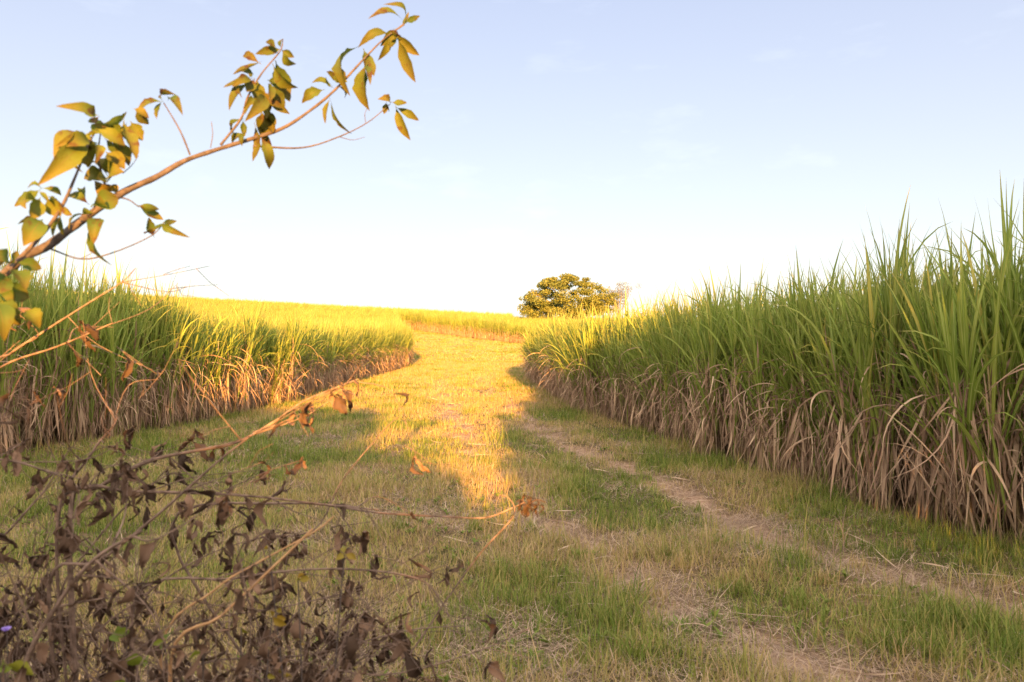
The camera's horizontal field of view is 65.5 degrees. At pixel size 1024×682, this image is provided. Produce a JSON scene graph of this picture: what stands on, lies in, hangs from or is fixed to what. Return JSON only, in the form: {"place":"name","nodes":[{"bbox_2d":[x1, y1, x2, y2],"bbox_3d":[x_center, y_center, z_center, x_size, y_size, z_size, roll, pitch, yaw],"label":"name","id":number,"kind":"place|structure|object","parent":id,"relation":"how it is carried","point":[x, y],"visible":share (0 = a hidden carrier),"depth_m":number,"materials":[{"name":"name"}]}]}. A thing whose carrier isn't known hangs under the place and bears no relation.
{"place":"outdoors","nodes":[
{"label":"outdoors","id":0,"kind":"place"},
{"bbox_2d":[0,330,1023,681],"bbox_3d":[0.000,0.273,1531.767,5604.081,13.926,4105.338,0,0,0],"label":"ground","id":1,"kind":"structure","parent":0,"point":[720,599],"depth_m":6.58,"materials":[{"name":"green plant"}]},
{"bbox_2d":[0,660,32,681],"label":"leafy weed","id":2,"kind":"object","parent":1,"relation":"on","point":[15,666],"visible":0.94,"depth_m":1.62,"materials":[{"name":"green plant"}]},
{"bbox_2d":[0,267,45,452],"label":"sugarcane plant","id":3,"kind":"object","parent":1,"relation":"on","point":[14,410],"visible":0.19,"depth_m":12.46,"materials":[{"name":"plant"}]},
{"bbox_2d":[0,227,58,444],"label":"sugarcane plant","id":4,"kind":"object","parent":1,"relation":"on","point":[21,313],"visible":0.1,"depth_m":13.44,"materials":[{"name":"plant"}]},
{"bbox_2d":[0,272,61,456],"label":"sugarcane plant","id":5,"kind":"object","parent":1,"relation":"on","point":[4,385],"visible":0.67,"depth_m":11.89,"materials":[{"name":"plant"}]},
{"bbox_2d":[15,262,73,443],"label":"sugarcane plant","id":6,"kind":"object","parent":1,"relation":"on","point":[37,293],"visible":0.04,"depth_m":13.80,"materials":[{"name":"plant"}]},
{"bbox_2d":[11,267,101,448],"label":"sugarcane plant","id":7,"kind":"object","parent":1,"relation":"on","point":[37,373],"visible":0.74,"depth_m":12.91,"materials":[{"name":"plant"}]},
{"bbox_2d":[18,232,121,444],"bbox_3d":[-7.545,-0.008,13.503,1.732,3.664,1.789,3,-1,2],"label":"sugarcane plant","id":8,"kind":"object","parent":1,"relation":"on","point":[77,388],"visible":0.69,"depth_m":13.35,"materials":[{"name":"plant"}]},
{"bbox_2d":[53,262,146,441],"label":"sugarcane plant","id":9,"kind":"object","parent":1,"relation":"on","point":[91,412],"visible":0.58,"depth_m":13.97,"materials":[{"name":"plant"}]},
{"bbox_2d":[70,254,148,434],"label":"sugarcane plant","id":10,"kind":"object","parent":1,"relation":"on","point":[91,288],"visible":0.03,"depth_m":14.89,"materials":[{"name":"plant"}]},
{"bbox_2d":[0,266,228,681],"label":"dead shrub","id":11,"kind":"object","parent":1,"relation":"on","point":[38,481],"visible":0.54,"depth_m":2.26,"materials":[{"name":"brown plant"}]},
{"bbox_2d":[69,288,161,438],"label":"sugarcane plant","id":12,"kind":"object","parent":1,"relation":"on","point":[111,387],"visible":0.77,"depth_m":14.28,"materials":[{"name":"plant"}]},
{"bbox_2d":[83,251,161,428],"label":"sugarcane plant","id":13,"kind":"object","parent":1,"relation":"on","point":[132,308],"visible":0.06,"depth_m":15.53,"materials":[{"name":"plant"}]},
{"bbox_2d":[87,286,161,434],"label":"sugarcane plant","id":14,"kind":"object","parent":1,"relation":"on","point":[122,363],"visible":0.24,"depth_m":14.97,"materials":[{"name":"plant"}]},
{"bbox_2d":[109,623,148,681],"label":"leafy weed","id":15,"kind":"object","parent":1,"relation":"on","point":[119,630],"visible":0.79,"depth_m":1.78,"materials":[{"name":"green plant"}]},
{"bbox_2d":[99,246,171,433],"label":"sugarcane plant","id":16,"kind":"object","parent":1,"relation":"on","point":[133,374],"visible":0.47,"depth_m":15.11,"materials":[{"name":"plant"}]},
{"bbox_2d":[137,302,201,427],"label":"sugarcane plant","id":17,"kind":"object","parent":1,"relation":"on","point":[175,355],"visible":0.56,"depth_m":16.03,"materials":[{"name":"plant"}]},
{"bbox_2d":[140,271,203,428],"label":"sugarcane plant","id":18,"kind":"object","parent":1,"relation":"on","point":[171,389],"visible":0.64,"depth_m":16.14,"materials":[{"name":"plant"}]},
{"bbox_2d":[153,632,203,681],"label":"leafy weed","id":19,"kind":"object","parent":1,"relation":"on","point":[160,641],"visible":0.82,"depth_m":1.77,"materials":[{"name":"green plant"}]},
{"bbox_2d":[148,285,222,424],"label":"sugarcane plant","id":20,"kind":"object","parent":1,"relation":"on","point":[189,407],"visible":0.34,"depth_m":16.86,"materials":[{"name":"plant"}]},
{"bbox_2d":[171,290,223,422],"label":"sugarcane plant","id":21,"kind":"object","parent":1,"relation":"on","point":[185,375],"visible":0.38,"depth_m":17.10,"materials":[{"name":"plant"}]},
{"bbox_2d":[177,302,234,421],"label":"sugarcane plant","id":22,"kind":"object","parent":1,"relation":"on","point":[202,370],"visible":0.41,"depth_m":17.58,"materials":[{"name":"plant"}]},
{"bbox_2d":[0,2,419,340],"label":"leafy shrub","id":23,"kind":"object","parent":1,"relation":"on","point":[76,149],"visible":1,"depth_m":1.79,"materials":[{"name":"green plant"}]},
{"bbox_2d":[182,307,244,419],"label":"sugarcane plant","id":24,"kind":"object","parent":1,"relation":"on","point":[216,380],"visible":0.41,"depth_m":18.06,"materials":[{"name":"plant"}]},
{"bbox_2d":[0,470,442,681],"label":"dead shrub","id":25,"kind":"object","parent":1,"relation":"on","point":[146,550],"visible":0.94,"depth_m":1.70,"materials":[{"name":"brown plant"}]},
{"bbox_2d":[0,320,450,681],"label":"dead shrub","id":26,"kind":"object","parent":1,"relation":"on","point":[339,402],"visible":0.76,"depth_m":2.14,"materials":[{"name":"brown plant"}]},
{"bbox_2d":[202,303,252,416],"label":"sugarcane plant","id":27,"kind":"object","parent":1,"relation":"on","point":[228,371],"visible":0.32,"depth_m":18.53,"materials":[{"name":"plant"}]},
{"bbox_2d":[0,428,462,681],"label":"dead shrub","id":28,"kind":"object","parent":1,"relation":"on","point":[347,601],"visible":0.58,"depth_m":2.24,"materials":[{"name":"brown plant"}]},
{"bbox_2d":[212,307,252,412],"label":"sugarcane plant","id":29,"kind":"object","parent":1,"relation":"on","point":[232,387],"visible":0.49,"depth_m":19.06,"materials":[{"name":"plant"}]},
{"bbox_2d":[229,297,275,413],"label":"sugarcane plant","id":30,"kind":"object","parent":1,"relation":"on","point":[250,343],"visible":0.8,"depth_m":19.51,"materials":[{"name":"plant"}]},
{"bbox_2d":[232,300,280,411],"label":"sugarcane plant","id":31,"kind":"object","parent":1,"relation":"on","point":[253,356],"visible":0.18,"depth_m":19.94,"materials":[{"name":"plant"}]},
{"bbox_2d":[238,615,285,681],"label":"leafy weed","id":32,"kind":"object","parent":1,"relation":"on","point":[279,620],"visible":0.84,"depth_m":1.87,"materials":[{"name":"green plant"}]},
{"bbox_2d":[243,302,285,408],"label":"sugarcane plant","id":33,"kind":"object","parent":1,"relation":"on","point":[252,402],"visible":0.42,"depth_m":20.73,"materials":[{"name":"plant"}]},
{"bbox_2d":[0,444,532,681],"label":"dead shrub","id":34,"kind":"object","parent":1,"relation":"on","point":[69,547],"visible":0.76,"depth_m":1.94,"materials":[{"name":"brown plant"}]},
{"bbox_2d":[253,312,283,407],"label":"sugarcane plant","id":35,"kind":"object","parent":1,"relation":"on","point":[262,375],"visible":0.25,"depth_m":20.97,"materials":[{"name":"plant"}]},
{"bbox_2d":[262,323,294,405],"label":"sugarcane plant","id":36,"kind":"object","parent":1,"relation":"on","point":[273,360],"visible":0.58,"depth_m":21.64,"materials":[{"name":"plant"}]},
{"bbox_2d":[261,323,304,404],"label":"sugarcane plant","id":37,"kind":"object","parent":1,"relation":"on","point":[274,389],"visible":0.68,"depth_m":21.62,"materials":[{"name":"plant"}]},
{"bbox_2d":[274,308,321,403],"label":"sugarcane plant","id":38,"kind":"object","parent":1,"relation":"on","point":[291,372],"visible":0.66,"depth_m":22.37,"materials":[{"name":"plant"}]},
{"bbox_2d":[280,325,323,399],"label":"sugarcane plant","id":39,"kind":"object","parent":1,"relation":"on","point":[293,384],"visible":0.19,"depth_m":23.24,"materials":[{"name":"plant"}]},
{"bbox_2d":[286,312,327,395],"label":"sugarcane plant","id":40,"kind":"object","parent":1,"relation":"on","point":[308,386],"visible":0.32,"depth_m":25.71,"materials":[{"name":"plant"}]},
{"bbox_2d":[288,313,329,397],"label":"sugarcane plant","id":41,"kind":"object","parent":1,"relation":"on","point":[310,353],"visible":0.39,"depth_m":25.12,"materials":[{"name":"plant"}]},
{"bbox_2d":[264,546,355,681],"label":"leafy weed","id":42,"kind":"object","parent":1,"relation":"on","point":[351,556],"visible":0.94,"depth_m":1.88,"materials":[{"name":"brown plant"}]},
{"bbox_2d":[304,316,340,391],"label":"sugarcane plant","id":43,"kind":"object","parent":1,"relation":"on","point":[320,366],"visible":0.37,"depth_m":28.11,"materials":[{"name":"plant"}]},
{"bbox_2d":[317,315,339,389],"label":"sugarcane plant","id":44,"kind":"object","parent":1,"relation":"on","point":[327,376],"visible":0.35,"depth_m":29.21,"materials":[{"name":"plant"}]},
{"bbox_2d":[321,324,346,388],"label":"sugarcane plant","id":45,"kind":"object","parent":1,"relation":"on","point":[333,366],"visible":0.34,"depth_m":29.64,"materials":[{"name":"plant"}]},
{"bbox_2d":[169,417,524,680],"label":"dead shrub","id":46,"kind":"object","parent":1,"relation":"on","point":[196,585],"visible":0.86,"depth_m":2.40,"materials":[{"name":"plant"}]},
{"bbox_2d":[517,494,543,517],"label":"dried leaves","id":47,"kind":"object","parent":46,"relation":"attached to","point":[526,507],"visible":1,"depth_m":2.50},
{"bbox_2d":[191,615,530,681],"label":"dead shrub","id":48,"kind":"object","parent":1,"relation":"on","point":[493,620],"visible":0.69,"depth_m":2.23,"materials":[{"name":"brown plant"}]},
{"bbox_2d":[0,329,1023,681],"bbox_3d":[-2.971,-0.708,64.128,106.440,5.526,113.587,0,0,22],"label":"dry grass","id":49,"kind":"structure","parent":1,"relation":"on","point":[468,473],"depth_m":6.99,"materials":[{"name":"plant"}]},
{"bbox_2d":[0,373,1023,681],"bbox_3d":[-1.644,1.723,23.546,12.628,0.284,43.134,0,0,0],"label":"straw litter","id":50,"kind":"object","parent":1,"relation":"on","point":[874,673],"visible":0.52,"depth_m":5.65,"materials":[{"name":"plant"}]},
{"bbox_2d":[1,227,1022,488],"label":"sugarcane","id":51,"kind":"object","parent":1,"relation":"on","point":[505,327],"visible":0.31,"depth_m":28.38,"materials":[{"name":"plant"}]},
{"bbox_2d":[485,581,542,611],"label":"grass tuft","id":52,"kind":"object","parent":1,"relation":"on","point":[520,595],"visible":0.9,"depth_m":5.15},
{"bbox_2d":[518,322,549,384],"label":"sugarcane plant","id":53,"kind":"object","parent":1,"relation":"on","point":[530,349],"visible":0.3,"depth_m":31.68,"materials":[{"name":"plant"}]},
{"bbox_2d":[528,582,573,611],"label":"grass tuft","id":54,"kind":"object","parent":1,"relation":"on","point":[552,601],"visible":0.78,"depth_m":5.14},
{"bbox_2d":[541,315,568,400],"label":"sugarcane plant","id":55,"kind":"object","parent":1,"relation":"on","point":[558,356],"visible":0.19,"depth_m":22.53,"materials":[{"name":"plant"}]},
{"bbox_2d":[536,310,586,397],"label":"sugarcane plant","id":56,"kind":"object","parent":1,"relation":"on","point":[559,388],"visible":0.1,"depth_m":23.43,"materials":[{"name":"plant"}]},
{"bbox_2d":[542,299,589,407],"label":"sugarcane plant","id":57,"kind":"object","parent":1,"relation":"on","point":[570,350],"visible":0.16,"depth_m":20.22,"materials":[{"name":"plant"}]},
{"bbox_2d":[517,273,620,319],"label":"spreading tree","id":58,"kind":"object","parent":1,"relation":"on","point":[533,305],"visible":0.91,"depth_m":137.36,"materials":[{"name":"green plant"}]},
{"bbox_2d":[544,314,593,410],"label":"sugarcane plant","id":59,"kind":"object","parent":1,"relation":"on","point":[575,376],"visible":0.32,"depth_m":19.89,"materials":[{"name":"plant"}]},
{"bbox_2d":[555,323,595,412],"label":"sugarcane plant","id":60,"kind":"object","parent":1,"relation":"on","point":[584,402],"visible":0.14,"depth_m":19.50,"materials":[{"name":"plant"}]},
{"bbox_2d":[563,301,616,414],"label":"sugarcane plant","id":61,"kind":"object","parent":1,"relation":"on","point":[589,383],"visible":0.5,"depth_m":18.65,"materials":[{"name":"plant"}]},
{"bbox_2d":[556,300,627,415],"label":"sugarcane plant","id":62,"kind":"object","parent":1,"relation":"on","point":[583,379],"visible":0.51,"depth_m":18.81,"materials":[{"name":"plant"}]},
{"bbox_2d":[577,318,622,418],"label":"sugarcane plant","id":63,"kind":"object","parent":1,"relation":"on","point":[605,400],"visible":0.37,"depth_m":18.00,"materials":[{"name":"plant"}]},
{"bbox_2d":[590,313,626,420],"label":"sugarcane plant","id":64,"kind":"object","parent":1,"relation":"on","point":[610,345],"visible":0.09,"depth_m":17.54,"materials":[{"name":"plant"}]},
{"bbox_2d":[579,593,637,626],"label":"grass tuft","id":65,"kind":"object","parent":1,"relation":"on","point":[603,612],"visible":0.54,"depth_m":4.81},
{"bbox_2d":[587,325,643,424],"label":"sugarcane plant","id":66,"kind":"object","parent":1,"relation":"on","point":[620,395],"visible":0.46,"depth_m":16.52,"materials":[{"name":"plant"}]},
{"bbox_2d":[606,281,641,314],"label":"bare tree","id":67,"kind":"object","parent":1,"relation":"on","point":[619,303],"visible":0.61,"depth_m":159.43,"materials":[{"name":"beige plant"}]},
{"bbox_2d":[588,287,662,423],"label":"sugarcane plant","id":68,"kind":"object","parent":1,"relation":"on","point":[627,322],"visible":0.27,"depth_m":16.94,"materials":[{"name":"plant"}]},
{"bbox_2d":[593,317,660,430],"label":"sugarcane plant","id":69,"kind":"object","parent":1,"relation":"on","point":[633,400],"visible":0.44,"depth_m":15.96,"materials":[{"name":"plant"}]},
{"bbox_2d":[588,622,667,670],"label":"grass tuft","id":70,"kind":"object","parent":1,"relation":"on","point":[632,651],"visible":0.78,"depth_m":4.23,"materials":[{"name":"plant"}]},
{"bbox_2d":[601,313,654,425],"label":"sugarcane plant","id":71,"kind":"object","parent":1,"relation":"on","point":[633,421],"visible":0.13,"depth_m":16.36,"materials":[{"name":"plant"}]},
{"bbox_2d":[612,325,672,434],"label":"sugarcane plant","id":72,"kind":"object","parent":1,"relation":"on","point":[653,425],"visible":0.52,"depth_m":14.94,"materials":[{"name":"plant"}]},
{"bbox_2d":[614,284,690,432],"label":"sugarcane plant","id":73,"kind":"object","parent":1,"relation":"on","point":[645,341],"visible":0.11,"depth_m":15.54,"materials":[{"name":"plant"}]},
{"bbox_2d":[627,573,678,611],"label":"dry tuft","id":74,"kind":"object","parent":1,"relation":"on","point":[661,593],"visible":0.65,"depth_m":5.34,"materials":[{"name":"beige plant"}]},
{"bbox_2d":[637,307,695,441],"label":"sugarcane plant","id":75,"kind":"object","parent":1,"relation":"on","point":[665,391],"visible":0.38,"depth_m":13.81,"materials":[{"name":"plant"}]},
{"bbox_2d":[631,286,702,437],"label":"sugarcane plant","id":76,"kind":"object","parent":1,"relation":"on","point":[659,342],"visible":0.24,"depth_m":14.46,"materials":[{"name":"plant"}]},
{"bbox_2d":[643,297,728,442],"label":"sugarcane plant","id":77,"kind":"object","parent":1,"relation":"on","point":[678,419],"visible":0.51,"depth_m":13.42,"materials":[{"name":"plant"}]},
{"bbox_2d":[645,287,728,448],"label":"sugarcane plant","id":78,"kind":"object","parent":1,"relation":"on","point":[691,389],"visible":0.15,"depth_m":12.83,"materials":[{"name":"plant"}]},
{"bbox_2d":[646,269,768,455],"bbox_3d":[3.131,0.367,11.981,1.907,2.913,1.608,0,0,-30],"label":"sugarcane plant","id":79,"kind":"object","parent":1,"relation":"on","point":[713,415],"visible":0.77,"depth_m":11.91,"materials":[{"name":"plant"}]},
{"bbox_2d":[666,273,748,451],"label":"sugarcane plant","id":80,"kind":"object","parent":1,"relation":"on","point":[696,357],"visible":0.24,"depth_m":12.35,"materials":[{"name":"plant"}]},
{"bbox_2d":[678,263,781,462],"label":"sugarcane plant","id":81,"kind":"object","parent":1,"relation":"on","point":[735,405],"visible":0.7,"depth_m":11.39,"materials":[{"name":"plant"}]},
{"bbox_2d":[719,572,754,600],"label":"grass tuft","id":82,"kind":"object","parent":1,"relation":"on","point":[739,587],"visible":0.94,"depth_m":5.43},
{"bbox_2d":[692,258,785,455],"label":"sugarcane plant","id":83,"kind":"object","parent":1,"relation":"on","point":[744,324],"visible":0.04,"depth_m":12.08,"materials":[{"name":"plant"}]},
{"bbox_2d":[722,272,806,470],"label":"sugarcane plant","id":84,"kind":"object","parent":1,"relation":"on","point":[758,323],"visible":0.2,"depth_m":10.72,"materials":[{"name":"plant"}]},
{"bbox_2d":[718,275,822,476],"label":"sugarcane plant","id":85,"kind":"object","parent":1,"relation":"on","point":[773,450],"visible":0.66,"depth_m":10.31,"materials":[{"name":"plant"}]},
{"bbox_2d":[736,250,851,482],"bbox_3d":[3.683,0.314,10.101,1.591,2.986,1.718,0,0,20],"label":"sugarcane plant","id":86,"kind":"object","parent":1,"relation":"on","point":[793,451],"visible":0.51,"depth_m":9.89,"materials":[{"name":"plant"}]},
{"bbox_2d":[772,582,819,611],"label":"grass tuft","id":87,"kind":"object","parent":1,"relation":"on","point":[794,597],"visible":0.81,"depth_m":5.16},
{"bbox_2d":[755,279,857,488],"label":"sugarcane plant","id":88,"kind":"object","parent":1,"relation":"on","point":[809,444],"visible":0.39,"depth_m":9.57,"materials":[{"name":"plant"}]},
{"bbox_2d":[760,247,882,490],"bbox_3d":[3.879,0.346,9.247,1.882,2.929,1.610,0,0,31],"label":"sugarcane plant","id":89,"kind":"object","parent":1,"relation":"on","point":[819,345],"visible":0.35,"depth_m":9.18,"materials":[{"name":"plant"}]},
{"bbox_2d":[773,267,928,506],"bbox_3d":[3.896,0.466,8.547,1.775,2.639,1.833,-3,-3,-10],"label":"sugarcane plant","id":90,"kind":"object","parent":1,"relation":"on","point":[860,359],"visible":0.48,"depth_m":8.51,"materials":[{"name":"plant"}]},
{"bbox_2d":[803,226,923,503],"bbox_3d":[3.907,0.295,8.797,1.604,3.046,1.858,0,0,-30],"label":"sugarcane plant","id":91,"kind":"object","parent":1,"relation":"on","point":[872,309],"visible":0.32,"depth_m":8.62,"materials":[{"name":"plant"}]},
{"bbox_2d":[804,185,968,513],"bbox_3d":[3.800,0.071,8.210,1.594,3.496,1.456,0,0,-35],"label":"sugarcane plant","id":92,"kind":"object","parent":1,"relation":"on","point":[882,469],"visible":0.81,"depth_m":8.15,"materials":[{"name":"plant"}]},
{"bbox_2d":[849,616,926,660],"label":"grass tuft","id":93,"kind":"object","parent":1,"relation":"on","point":[887,643],"visible":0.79,"depth_m":4.35,"materials":[{"name":"plant"}]},
{"bbox_2d":[821,226,967,504],"bbox_3d":[4.127,0.253,8.405,1.560,3.112,1.465,0,0,-40],"label":"sugarcane plant","id":94,"kind":"object","parent":1,"relation":"on","point":[913,327],"visible":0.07,"depth_m":8.38,"materials":[{"name":"plant"}]},
{"bbox_2d":[876,590,954,635],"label":"grass tuft","id":95,"kind":"object","parent":1,"relation":"on","point":[908,617],"visible":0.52,"depth_m":4.75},
{"bbox_2d":[836,230,1022,523],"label":"sugarcane plant","id":96,"kind":"object","parent":1,"relation":"on","point":[916,431],"visible":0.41,"depth_m":7.57,"materials":[{"name":"plant"}]},
{"bbox_2d":[901,619,973,667],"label":"grass tuft","id":97,"kind":"object","parent":1,"relation":"on","point":[934,650],"visible":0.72,"depth_m":4.27,"materials":[{"name":"plant"}]},
{"bbox_2d":[859,235,1023,540],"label":"sugarcane plant","id":98,"kind":"object","parent":1,"relation":"on","point":[951,431],"visible":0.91,"depth_m":6.83,"materials":[{"name":"plant"}]},
{"bbox_2d":[909,586,975,631],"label":"grass tuft","id":99,"kind":"object","parent":1,"relation":"on","point":[955,611],"visible":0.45,"depth_m":4.79,"materials":[{"name":"plant"}]},
{"bbox_2d":[874,205,1022,528],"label":"sugarcane plant","id":100,"kind":"object","parent":1,"relation":"on","point":[942,473],"visible":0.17,"depth_m":7.33,"materials":[{"name":"plant"}]},
{"bbox_2d":[886,176,1023,543],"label":"sugarcane plant","id":101,"kind":"object","parent":1,"relation":"on","point":[991,478],"visible":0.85,"depth_m":6.76,"materials":[{"name":"plant"}]},
{"bbox_2d":[895,232,1023,531],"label":"sugarcane plant","id":102,"kind":"object","parent":1,"relation":"on","point":[989,328],"visible":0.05,"depth_m":7.33,"materials":[{"name":"plant"}]},
{"bbox_2d":[945,242,1023,523],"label":"sugarcane plant","id":103,"kind":"object","parent":1,"relation":"on","point":[1001,309],"visible":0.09,"depth_m":7.06,"materials":[{"name":"plant"}]},
{"bbox_2d":[954,588,1023,633],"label":"grass tuft","id":104,"kind":"object","parent":1,"relation":"on","point":[977,606],"visible":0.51,"depth_m":4.71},
{"bbox_2d":[966,603,1022,659],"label":"grass tuft","id":105,"kind":"object","parent":1,"relation":"on","point":[1000,638],"visible":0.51,"depth_m":4.39,"materials":[{"name":"plant"}]},
{"bbox_2d":[0,0,1023,317],"label":"sky","id":106,"kind":"structure","parent":0,"point":[647,143],"materials":[{"name":"blue"}]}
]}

